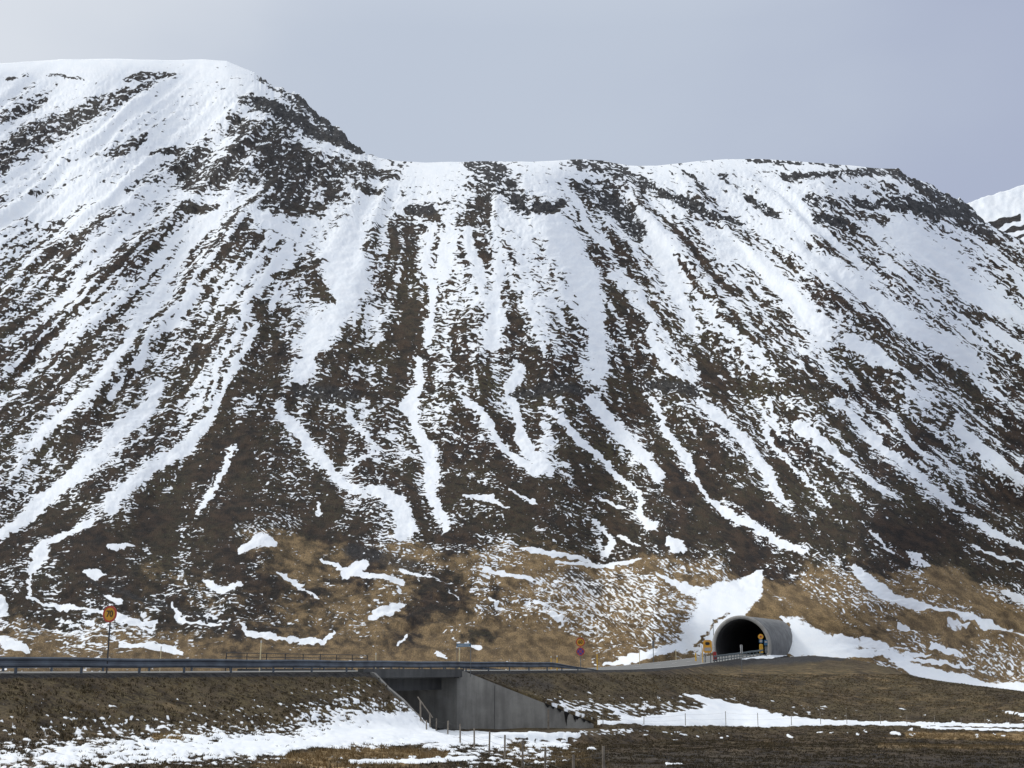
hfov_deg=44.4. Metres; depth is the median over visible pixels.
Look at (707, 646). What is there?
road sign
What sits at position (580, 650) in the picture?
speed sign
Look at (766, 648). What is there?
distance sign
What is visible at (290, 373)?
mountain
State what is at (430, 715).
stair handrail
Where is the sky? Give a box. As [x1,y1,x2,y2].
[0,0,1023,203]
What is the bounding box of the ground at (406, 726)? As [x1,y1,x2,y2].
[0,655,1023,767]
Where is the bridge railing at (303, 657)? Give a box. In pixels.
[225,652,367,670]
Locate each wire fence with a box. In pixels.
[426,718,604,767]
[607,711,1009,725]
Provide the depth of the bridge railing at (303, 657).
78.19 m
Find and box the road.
[0,654,765,672]
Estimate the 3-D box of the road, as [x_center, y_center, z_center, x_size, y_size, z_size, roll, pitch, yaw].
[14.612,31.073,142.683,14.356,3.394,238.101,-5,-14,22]
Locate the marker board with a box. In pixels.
[740,645,742,667]
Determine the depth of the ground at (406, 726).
64.00 m
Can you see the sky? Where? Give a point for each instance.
(932, 91)
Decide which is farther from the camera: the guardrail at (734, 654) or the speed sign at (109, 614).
the guardrail at (734, 654)
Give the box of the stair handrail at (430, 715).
[417,697,432,727]
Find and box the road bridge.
[237,669,593,729]
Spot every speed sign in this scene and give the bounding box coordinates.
[103,606,116,672]
[576,638,584,670]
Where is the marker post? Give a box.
[547,709,548,728]
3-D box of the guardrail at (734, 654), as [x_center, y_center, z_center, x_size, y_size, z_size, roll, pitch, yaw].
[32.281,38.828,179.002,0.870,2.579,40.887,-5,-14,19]
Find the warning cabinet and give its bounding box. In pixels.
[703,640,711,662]
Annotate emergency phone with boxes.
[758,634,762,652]
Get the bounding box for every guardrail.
[0,657,594,673]
[0,667,503,673]
[714,649,762,662]
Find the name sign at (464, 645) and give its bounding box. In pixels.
[457,642,470,676]
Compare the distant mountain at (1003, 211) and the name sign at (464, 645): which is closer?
the name sign at (464, 645)
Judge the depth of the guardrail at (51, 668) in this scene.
70.90 m
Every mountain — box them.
[0,59,1023,690]
[967,185,1023,240]
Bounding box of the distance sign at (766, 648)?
[764,640,767,655]
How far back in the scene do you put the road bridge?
80.89 m
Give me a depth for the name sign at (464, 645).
81.61 m
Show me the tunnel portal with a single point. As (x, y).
(732, 634)
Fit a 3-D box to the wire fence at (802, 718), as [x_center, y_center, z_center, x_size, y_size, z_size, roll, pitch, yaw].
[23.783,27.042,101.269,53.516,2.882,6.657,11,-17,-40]
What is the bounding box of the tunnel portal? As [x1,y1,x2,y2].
[712,615,791,654]
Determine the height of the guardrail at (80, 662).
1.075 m
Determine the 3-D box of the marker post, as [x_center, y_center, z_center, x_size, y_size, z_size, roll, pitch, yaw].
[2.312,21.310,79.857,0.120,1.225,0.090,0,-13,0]
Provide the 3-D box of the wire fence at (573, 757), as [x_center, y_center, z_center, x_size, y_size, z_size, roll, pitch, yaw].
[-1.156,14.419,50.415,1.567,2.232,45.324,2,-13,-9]
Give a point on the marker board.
(741, 651)

